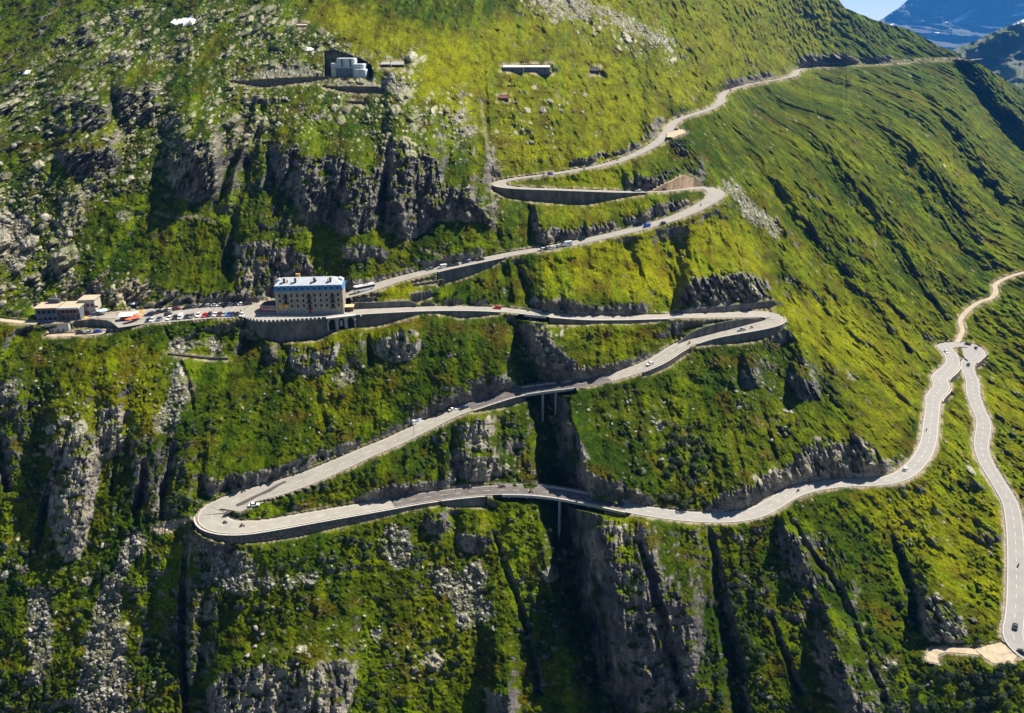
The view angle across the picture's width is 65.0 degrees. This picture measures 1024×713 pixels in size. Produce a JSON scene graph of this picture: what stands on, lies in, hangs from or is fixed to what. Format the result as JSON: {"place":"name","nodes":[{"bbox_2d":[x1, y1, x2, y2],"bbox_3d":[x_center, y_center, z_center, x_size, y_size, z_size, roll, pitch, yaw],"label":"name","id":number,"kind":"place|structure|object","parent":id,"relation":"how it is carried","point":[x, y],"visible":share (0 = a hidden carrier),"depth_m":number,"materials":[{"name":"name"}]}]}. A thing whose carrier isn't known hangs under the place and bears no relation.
{"place":"outdoors","nodes":[
{"label":"outdoors","id":0,"kind":"place"},
{"bbox_2d":[111,302,256,327],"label":"parking terrace","id":1,"kind":"structure","parent":0,"point":[117,322],"depth_m":406.89,"materials":[{"name":"asphalt"}]},
{"bbox_2d":[177,313,183,318],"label":"van","id":2,"kind":"object","parent":1,"relation":"on","point":[180,316],"visible":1,"depth_m":398.46,"materials":[{"name":"white paint"}]},
{"bbox_2d":[259,300,276,312],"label":"pavilion","id":3,"kind":"structure","parent":1,"relation":"on","point":[268,306],"depth_m":407.48,"materials":[{"name":"paint"}]},
{"bbox_2d":[0,0,1023,712],"bbox_3d":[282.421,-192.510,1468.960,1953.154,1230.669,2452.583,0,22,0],"label":"mountainside","id":4,"kind":"structure","parent":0,"point":[860,222],"depth_m":420.07,"materials":[{"name":"plant"}]},
{"bbox_2d":[0,318,38,323],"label":"footpath","id":5,"kind":"structure","parent":4,"relation":"on","point":[16,321],"depth_m":394.44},
{"bbox_2d":[40,213,50,220],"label":"boulder","id":6,"kind":"object","parent":4,"relation":"on","point":[44,217],"visible":1,"depth_m":451.06,"materials":[{"name":"stone"}]},
{"bbox_2d":[33,293,101,332],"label":"restaurant","id":7,"kind":"structure","parent":4,"relation":"on","point":[55,309],"depth_m":398.89,"materials":[{"name":"paint"}]},
{"bbox_2d":[67,230,72,236],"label":"boulder","id":8,"kind":"object","parent":4,"relation":"on","point":[70,233],"visible":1,"depth_m":444.10,"materials":[{"name":"stone"}]},
{"bbox_2d":[74,319,117,327],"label":"concrete wall","id":9,"kind":"structure","parent":4,"relation":"on","point":[96,323],"depth_m":398.95,"materials":[{"name":"concrete"}]},
{"bbox_2d":[46,322,147,335],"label":"gravel lane","id":10,"kind":"structure","parent":4,"relation":"on","point":[74,334],"depth_m":391.98,"materials":[{"name":"gravel"}]},
{"bbox_2d":[90,313,147,318],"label":"lane","id":11,"kind":"structure","parent":4,"relation":"on","point":[101,315],"depth_m":403.28,"materials":[{"name":"asphalt"}]},
{"bbox_2d":[118,312,133,320],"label":"market stall","id":12,"kind":"object","parent":11,"relation":"on","point":[123,316],"visible":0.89,"depth_m":397.11,"materials":[{"name":"white fabric"}]},
{"bbox_2d":[113,426,124,432],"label":"bush","id":13,"kind":"object","parent":4,"relation":"on","point":[120,429],"visible":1,"depth_m":352.56,"materials":[{"name":"green plant"}]},
{"bbox_2d":[123,486,131,493],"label":"bush","id":14,"kind":"object","parent":4,"relation":"on","point":[126,489],"visible":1,"depth_m":341.94,"materials":[{"name":"green plant"}]},
{"bbox_2d":[127,301,139,307],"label":"shed","id":15,"kind":"structure","parent":4,"relation":"on","point":[133,304],"depth_m":423.61,"materials":[{"name":"blue paint"}]},
{"bbox_2d":[129,426,138,431],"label":"bush","id":16,"kind":"object","parent":4,"relation":"on","point":[134,428],"visible":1,"depth_m":352.70,"materials":[{"name":"green plant"}]},
{"bbox_2d":[137,607,147,613],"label":"bush","id":17,"kind":"object","parent":4,"relation":"on","point":[144,609],"visible":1,"depth_m":320.79,"materials":[{"name":"green plant"}]},
{"bbox_2d":[139,613,150,620],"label":"bush","id":18,"kind":"object","parent":4,"relation":"on","point":[143,616],"visible":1,"depth_m":320.92,"materials":[{"name":"green plant"}]},
{"bbox_2d":[175,493,185,499],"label":"bush","id":19,"kind":"object","parent":4,"relation":"on","point":[179,495],"visible":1,"depth_m":336.25,"materials":[{"name":"green plant"}]},
{"bbox_2d":[171,17,195,25],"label":"snow patch","id":20,"kind":"object","parent":4,"relation":"on","point":[184,21],"visible":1,"depth_m":648.36,"materials":[{"name":"snow"}]},
{"bbox_2d":[169,353,225,359],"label":"stone wall","id":21,"kind":"structure","parent":4,"relation":"on","point":[205,357],"depth_m":387.24,"materials":[{"name":"stone"}]},
{"bbox_2d":[221,500,267,511],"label":"parking bay","id":22,"kind":"object","parent":4,"relation":"on","point":[233,507],"visible":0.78,"depth_m":334.55,"materials":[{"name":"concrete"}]},
{"bbox_2d":[248,502,259,506],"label":"car","id":23,"kind":"object","parent":22,"relation":"on","point":[252,504],"visible":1,"depth_m":334.57,"materials":[{"name":"white paint"}]},
{"bbox_2d":[232,77,329,86],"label":"stone wall","id":24,"kind":"structure","parent":4,"relation":"on","point":[275,82],"depth_m":572.22,"materials":[{"name":"stone"}]},
{"bbox_2d":[273,273,345,313],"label":"hotel","id":25,"kind":"structure","parent":4,"relation":"on","point":[297,294],"depth_m":405.69,"materials":[{"name":"paint"}]},
{"bbox_2d":[194,501,438,544],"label":"retaining wall","id":26,"kind":"structure","parent":4,"relation":"on","point":[290,532],"depth_m":330.75,"materials":[{"name":"stone"}]},
{"bbox_2d":[326,314,355,331],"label":"arcade","id":27,"kind":"object","parent":4,"relation":"on","point":[336,323],"visible":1,"depth_m":406.70,"materials":[{"name":"stone"}]},
{"bbox_2d":[331,58,368,77],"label":"fort","id":28,"kind":"structure","parent":4,"relation":"on","point":[347,67],"depth_m":601.36,"materials":[{"name":"concrete"}]},
{"bbox_2d":[324,86,383,92],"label":"stone wall","id":29,"kind":"structure","parent":4,"relation":"on","point":[366,89],"depth_m":565.48,"materials":[{"name":"stone"}]},
{"bbox_2d":[347,101,363,104],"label":"stone wall","id":30,"kind":"structure","parent":4,"relation":"on","point":[357,102],"depth_m":549.24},
{"bbox_2d":[353,297,375,302],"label":"concrete wall","id":31,"kind":"structure","parent":4,"relation":"on","point":[365,299],"depth_m":422.22,"materials":[{"name":"concrete"}]},
{"bbox_2d":[245,310,499,341],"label":"retaining wall","id":32,"kind":"structure","parent":4,"relation":"on","point":[306,329],"depth_m":404.49,"materials":[{"name":"stone"}]},
{"bbox_2d":[353,301,416,308],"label":"concrete wall","id":33,"kind":"structure","parent":4,"relation":"on","point":[374,305],"depth_m":422.30,"materials":[{"name":"concrete"}]},
{"bbox_2d":[381,62,389,66],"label":"hut","id":34,"kind":"object","parent":4,"relation":"on","point":[385,64],"visible":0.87,"depth_m":600.86,"materials":[{"name":"grey metal"}]},
{"bbox_2d":[391,62,403,66],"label":"hut","id":35,"kind":"object","parent":4,"relation":"on","point":[397,64],"visible":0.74,"depth_m":604.16,"materials":[{"name":"grey metal"}]},
{"bbox_2d":[411,290,430,302],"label":"concrete wall","id":36,"kind":"structure","parent":4,"relation":"on","point":[419,296],"depth_m":433.23,"materials":[{"name":"concrete"}]},
{"bbox_2d":[413,279,442,285],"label":"stone wall","id":37,"kind":"structure","parent":4,"relation":"on","point":[439,282],"depth_m":442.47,"materials":[{"name":"stone"}]},
{"bbox_2d":[442,496,484,507],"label":"retaining wall","id":38,"kind":"structure","parent":4,"relation":"on","point":[477,501],"depth_m":358.96,"materials":[{"name":"concrete"}]},
{"bbox_2d":[438,258,503,283],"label":"retaining wall","id":39,"kind":"structure","parent":4,"relation":"on","point":[452,274],"depth_m":453.28,"materials":[{"name":"stone"}]},
{"bbox_2d":[473,395,524,411],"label":"retaining wall","id":40,"kind":"structure","parent":4,"relation":"on","point":[509,402],"depth_m":399.65,"materials":[{"name":"concrete"}]},
{"bbox_2d":[499,95,508,101],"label":"hut","id":41,"kind":"object","parent":4,"relation":"on","point":[504,97],"visible":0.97,"depth_m":627.42,"materials":[{"name":"red metal"}]},
{"bbox_2d":[503,65,523,72],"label":"barrack","id":42,"kind":"structure","parent":4,"relation":"on","point":[517,68],"depth_m":671.05,"materials":[{"name":"grey concrete"}]},
{"bbox_2d":[524,65,549,73],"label":"barrack","id":43,"kind":"structure","parent":4,"relation":"on","point":[542,69],"depth_m":699.77,"materials":[{"name":"grey concrete"}]},
{"bbox_2d":[536,549,546,557],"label":"bush","id":44,"kind":"object","parent":4,"relation":"on","point":[542,552],"visible":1,"depth_m":346.40,"materials":[{"name":"green plant"}]},
{"bbox_2d":[520,379,573,420],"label":"viaduct","id":45,"kind":"object","parent":4,"relation":"on","point":[542,393],"visible":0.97,"depth_m":407.32,"materials":[{"name":"concrete"}]},
{"bbox_2d":[500,483,627,538],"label":"viaduct","id":46,"kind":"object","parent":4,"relation":"on","point":[560,500],"visible":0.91,"depth_m":363.93,"materials":[{"name":"concrete"}]},
{"bbox_2d":[492,185,644,204],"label":"retaining wall","id":47,"kind":"structure","parent":4,"relation":"on","point":[566,197],"depth_m":538.89,"materials":[{"name":"stone"}]},
{"bbox_2d":[590,68,598,74],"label":"barn","id":48,"kind":"structure","parent":4,"relation":"on","point":[594,70],"depth_m":790.75,"materials":[{"name":"wood"}]},
{"bbox_2d":[549,317,667,324],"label":"retaining wall","id":49,"kind":"structure","parent":4,"relation":"on","point":[554,320],"depth_m":428.33,"materials":[{"name":"concrete"}]},
{"bbox_2d":[604,510,630,517],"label":"abutment","id":50,"kind":"object","parent":4,"relation":"on","point":[611,514],"visible":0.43,"depth_m":357.76,"materials":[{"name":"concrete"}]},
{"bbox_2d":[643,347,689,375],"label":"retaining wall","id":51,"kind":"structure","parent":4,"relation":"on","point":[668,363],"depth_m":423.60,"materials":[{"name":"concrete"}]},
{"bbox_2d":[665,493,672,501],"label":"bush","id":52,"kind":"object","parent":4,"relation":"on","point":[669,497],"visible":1,"depth_m":363.21,"materials":[{"name":"green plant"}]},
{"bbox_2d":[666,441,676,449],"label":"bush","id":53,"kind":"object","parent":4,"relation":"on","point":[672,443],"visible":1,"depth_m":383.67,"materials":[{"name":"green plant"}]},
{"bbox_2d":[667,431,676,436],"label":"bush","id":54,"kind":"object","parent":4,"relation":"on","point":[672,433],"visible":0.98,"depth_m":390.70,"materials":[{"name":"green plant"}]},
{"bbox_2d":[673,434,679,441],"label":"bush","id":55,"kind":"object","parent":4,"relation":"on","point":[676,437],"visible":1,"depth_m":386.61,"materials":[{"name":"green plant"}]},
{"bbox_2d":[667,129,685,136],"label":"gravel layby","id":56,"kind":"structure","parent":4,"relation":"on","point":[675,133],"depth_m":683.89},
{"bbox_2d":[652,175,703,190],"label":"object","id":57,"kind":"structure","parent":4,"relation":"on","point":[682,181],"depth_m":567.44,"materials":[{"name":"gravel"}]},
{"bbox_2d":[673,456,685,466],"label":"bush","id":58,"kind":"object","parent":4,"relation":"on","point":[677,459],"visible":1,"depth_m":377.59,"materials":[{"name":"green plant"}]},
{"bbox_2d":[680,435,691,445],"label":"bush","id":59,"kind":"object","parent":4,"relation":"on","point":[685,440],"visible":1,"depth_m":385.80,"materials":[{"name":"green plant"}]},
{"bbox_2d":[681,497,693,506],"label":"bush","id":60,"kind":"object","parent":4,"relation":"on","point":[689,501],"visible":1,"depth_m":360.12,"materials":[{"name":"green plant"}]},
{"bbox_2d":[686,480,696,487],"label":"bush","id":61,"kind":"object","parent":4,"relation":"on","point":[689,483],"visible":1,"depth_m":367.84,"materials":[{"name":"green plant"}]},
{"bbox_2d":[692,452,700,459],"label":"bush","id":62,"kind":"object","parent":4,"relation":"on","point":[696,456],"visible":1,"depth_m":380.74,"materials":[{"name":"green plant"}]},
{"bbox_2d":[694,446,701,451],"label":"bush","id":63,"kind":"object","parent":4,"relation":"on","point":[696,449],"visible":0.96,"depth_m":385.30,"materials":[{"name":"green plant"}]},
{"bbox_2d":[694,437,702,445],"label":"bush","id":64,"kind":"object","parent":4,"relation":"on","point":[699,439],"visible":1,"depth_m":391.31,"materials":[{"name":"green plant"}]},
{"bbox_2d":[698,466,709,475],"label":"bush","id":65,"kind":"object","parent":4,"relation":"on","point":[702,469],"visible":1,"depth_m":375.35,"materials":[{"name":"green plant"}]},
{"bbox_2d":[711,699,720,707],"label":"bush","id":66,"kind":"object","parent":4,"relation":"on","point":[716,703],"visible":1,"depth_m":321.45,"materials":[{"name":"green plant"}]},
{"bbox_2d":[716,691,723,701],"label":"bush","id":67,"kind":"object","parent":4,"relation":"on","point":[721,694],"visible":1,"depth_m":321.74,"materials":[{"name":"green plant"}]},
{"bbox_2d":[678,318,762,343],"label":"concrete wall","id":68,"kind":"structure","parent":4,"relation":"on","point":[715,328],"depth_m":451.51,"materials":[{"name":"concrete"}]},
{"bbox_2d":[675,300,773,313],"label":"concrete wall","id":69,"kind":"structure","parent":4,"relation":"on","point":[768,304],"depth_m":466.54,"materials":[{"name":"concrete"}]},
{"bbox_2d":[736,623,743,630],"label":"bush","id":70,"kind":"object","parent":4,"relation":"on","point":[738,627],"visible":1,"depth_m":336.72,"materials":[{"name":"green plant"}]},
{"bbox_2d":[697,319,785,345],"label":"retaining wall","id":71,"kind":"structure","parent":4,"relation":"on","point":[757,335],"depth_m":448.44,"materials":[{"name":"concrete"}]},
{"bbox_2d":[745,639,753,647],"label":"bush","id":72,"kind":"object","parent":4,"relation":"on","point":[749,645],"visible":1,"depth_m":333.14,"materials":[{"name":"green plant"}]},
{"bbox_2d":[751,651,764,659],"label":"bush","id":73,"kind":"object","parent":4,"relation":"on","point":[758,654],"visible":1,"depth_m":329.56,"materials":[{"name":"green plant"}]},
{"bbox_2d":[763,584,771,592],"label":"bush","id":74,"kind":"object","parent":4,"relation":"on","point":[768,588],"visible":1,"depth_m":342.94,"materials":[{"name":"green plant"}]},
{"bbox_2d":[764,678,770,687],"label":"bush","id":75,"kind":"object","parent":4,"relation":"on","point":[767,682],"visible":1,"depth_m":324.59,"materials":[{"name":"green plant"}]},
{"bbox_2d":[889,665,900,672],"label":"bush","id":76,"kind":"object","parent":4,"relation":"on","point":[896,668],"visible":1,"depth_m":321.36,"materials":[{"name":"green plant"}]},
{"bbox_2d":[907,619,915,627],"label":"bush","id":77,"kind":"object","parent":4,"relation":"on","point":[910,623],"visible":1,"depth_m":339.31,"materials":[{"name":"green plant"}]},
{"bbox_2d":[909,683,915,691],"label":"bush","id":78,"kind":"object","parent":4,"relation":"on","point":[911,688],"visible":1,"depth_m":317.55,"materials":[{"name":"green plant"}]},
{"bbox_2d":[911,685,922,691],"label":"bush","id":79,"kind":"object","parent":4,"relation":"on","point":[919,687],"visible":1,"depth_m":316.00,"materials":[{"name":"green plant"}]},
{"bbox_2d":[928,667,936,672],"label":"bush","id":80,"kind":"object","parent":4,"relation":"on","point":[932,669],"visible":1,"depth_m":319.45,"materials":[{"name":"green plant"}]},
{"bbox_2d":[928,702,937,711],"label":"bush","id":81,"kind":"object","parent":4,"relation":"on","point":[933,706],"visible":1,"depth_m":312.86,"materials":[{"name":"green plant"}]},
{"bbox_2d":[942,388,951,402],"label":"retaining wall","id":82,"kind":"structure","parent":4,"relation":"on","point":[946,398],"depth_m":504.23,"materials":[{"name":"concrete"}]},
{"bbox_2d":[949,366,961,382],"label":"retaining wall","id":83,"kind":"structure","parent":4,"relation":"on","point":[953,378],"depth_m":537.68,"materials":[{"name":"concrete"}]},
{"bbox_2d":[955,668,961,676],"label":"bush","id":84,"kind":"object","parent":4,"relation":"on","point":[957,673],"visible":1,"depth_m":318.82,"materials":[{"name":"green plant"}]},
{"bbox_2d":[960,680,968,689],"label":"bush","id":85,"kind":"object","parent":4,"relation":"on","point":[963,686],"visible":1,"depth_m":315.76,"materials":[{"name":"green plant"}]},
{"bbox_2d":[960,704,971,711],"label":"bush","id":86,"kind":"object","parent":4,"relation":"on","point":[967,708],"visible":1,"depth_m":310.89,"materials":[{"name":"green plant"}]},
{"bbox_2d":[962,347,974,359],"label":"hairpin bay","id":87,"kind":"object","parent":4,"relation":"on","point":[967,352],"visible":1,"depth_m":584.09,"materials":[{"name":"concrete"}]},
{"bbox_2d":[926,644,1013,662],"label":"gravel turnout","id":88,"kind":"object","parent":4,"relation":"on","point":[932,654],"visible":1,"depth_m":326.73,"materials":[{"name":"gravel"}]},
{"bbox_2d":[966,699,975,707],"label":"bush","id":89,"kind":"object","parent":4,"relation":"on","point":[970,703],"visible":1,"depth_m":312.02,"materials":[{"name":"green plant"}]},
{"bbox_2d":[977,354,986,367],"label":"retaining wall","id":90,"kind":"structure","parent":4,"relation":"on","point":[980,362],"depth_m":571.77,"materials":[{"name":"concrete"}]},
{"bbox_2d":[976,694,989,703],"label":"bush","id":91,"kind":"object","parent":4,"relation":"on","point":[984,699],"visible":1,"depth_m":311.89,"materials":[{"name":"green plant"}]},
{"bbox_2d":[988,679,999,689],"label":"bush","id":92,"kind":"object","parent":4,"relation":"on","point":[992,683],"visible":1,"depth_m":313.10,"materials":[{"name":"green plant"}]},
{"bbox_2d":[977,642,1016,662],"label":"gravel bay","id":93,"kind":"object","parent":4,"relation":"on","point":[984,652],"visible":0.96,"depth_m":323.70,"materials":[{"name":"gravel"}]},
{"bbox_2d":[995,691,1007,699],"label":"bush","id":94,"kind":"object","parent":4,"relation":"on","point":[1000,693],"visible":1,"depth_m":309.90,"materials":[{"name":"green plant"}]},
{"bbox_2d":[997,662,1007,670],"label":"bush","id":95,"kind":"object","parent":4,"relation":"on","point":[1001,664],"visible":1,"depth_m":314.37,"materials":[{"name":"green plant"}]},
{"bbox_2d":[1004,702,1011,708],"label":"bush","id":96,"kind":"object","parent":4,"relation":"on","point":[1008,705],"visible":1,"depth_m":307.67,"materials":[{"name":"green plant"}]},
{"bbox_2d":[197,59,1023,658],"bbox_3d":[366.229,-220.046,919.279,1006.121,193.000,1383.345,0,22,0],"label":"road","id":97,"kind":"structure","parent":0,"point":[211,517],"depth_m":400.29,"materials":[{"name":"asphalt"}]},
{"bbox_2d":[223,481,285,514],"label":"road stain","id":98,"kind":"object","parent":97,"relation":"on","point":[255,496],"visible":1,"depth_m":341.26,"materials":[{"name":"asphalt"}]},
{"bbox_2d":[345,304,353,310],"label":"kiosk","id":99,"kind":"object","parent":97,"relation":"on","point":[349,307],"visible":1,"depth_m":413.80,"materials":[{"name":"yellow wood"}]},
{"bbox_2d":[353,282,374,292],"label":"coach","id":100,"kind":"object","parent":97,"relation":"on","point":[364,287],"visible":1,"depth_m":424.37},
{"bbox_2d":[412,418,423,424],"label":"camper van","id":101,"kind":"object","parent":97,"relation":"on","point":[418,420],"visible":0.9,"depth_m":385.42,"materials":[{"name":"white paint"}]},
{"bbox_2d":[524,308,545,319],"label":"viaduct","id":102,"kind":"object","parent":97,"relation":"on","point":[534,316],"visible":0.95,"depth_m":426.70,"materials":[{"name":"concrete"}]},
{"bbox_2d":[562,240,572,245],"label":"camper van","id":103,"kind":"object","parent":97,"relation":"on","point":[568,243],"visible":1,"depth_m":472.92,"materials":[{"name":"white paint"}]},
{"bbox_2d":[198,308,1023,657],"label":"road markings","id":104,"kind":"object","parent":97,"relation":"on","point":[658,508],"visible":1,"depth_m":388.85,"materials":[{"name":"beige paint"}]},
{"bbox_2d":[809,477,818,481],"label":"van","id":105,"kind":"object","parent":97,"relation":"on","point":[813,479],"visible":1,"depth_m":393.25,"materials":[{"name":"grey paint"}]},
{"bbox_2d":[1012,622,1017,629],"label":"car","id":106,"kind":"object","parent":97,"relation":"on","point":[1015,626],"visible":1,"depth_m":335.33,"materials":[{"name":"black paint"}]},
{"bbox_2d":[839,0,906,20],"label":"sky","id":107,"kind":"structure","parent":0,"point":[877,10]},
{"bbox_2d":[880,0,1023,49],"bbox_3d":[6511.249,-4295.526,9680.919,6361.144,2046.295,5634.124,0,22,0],"label":"blue mountain","id":108,"kind":"structure","parent":0,"point":[950,24],"depth_m":11182.71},
{"bbox_2d":[951,19,1023,91],"bbox_3d":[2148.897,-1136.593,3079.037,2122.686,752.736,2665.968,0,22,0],"label":"valley side","id":109,"kind":"structure","parent":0,"point":[1000,52],"depth_m":3445.97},
{"bbox_2d":[955,271,1023,342],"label":"track","id":110,"kind":"structure","parent":0,"point":[969,309],"depth_m":654.15,"materials":[{"name":"gravel"}]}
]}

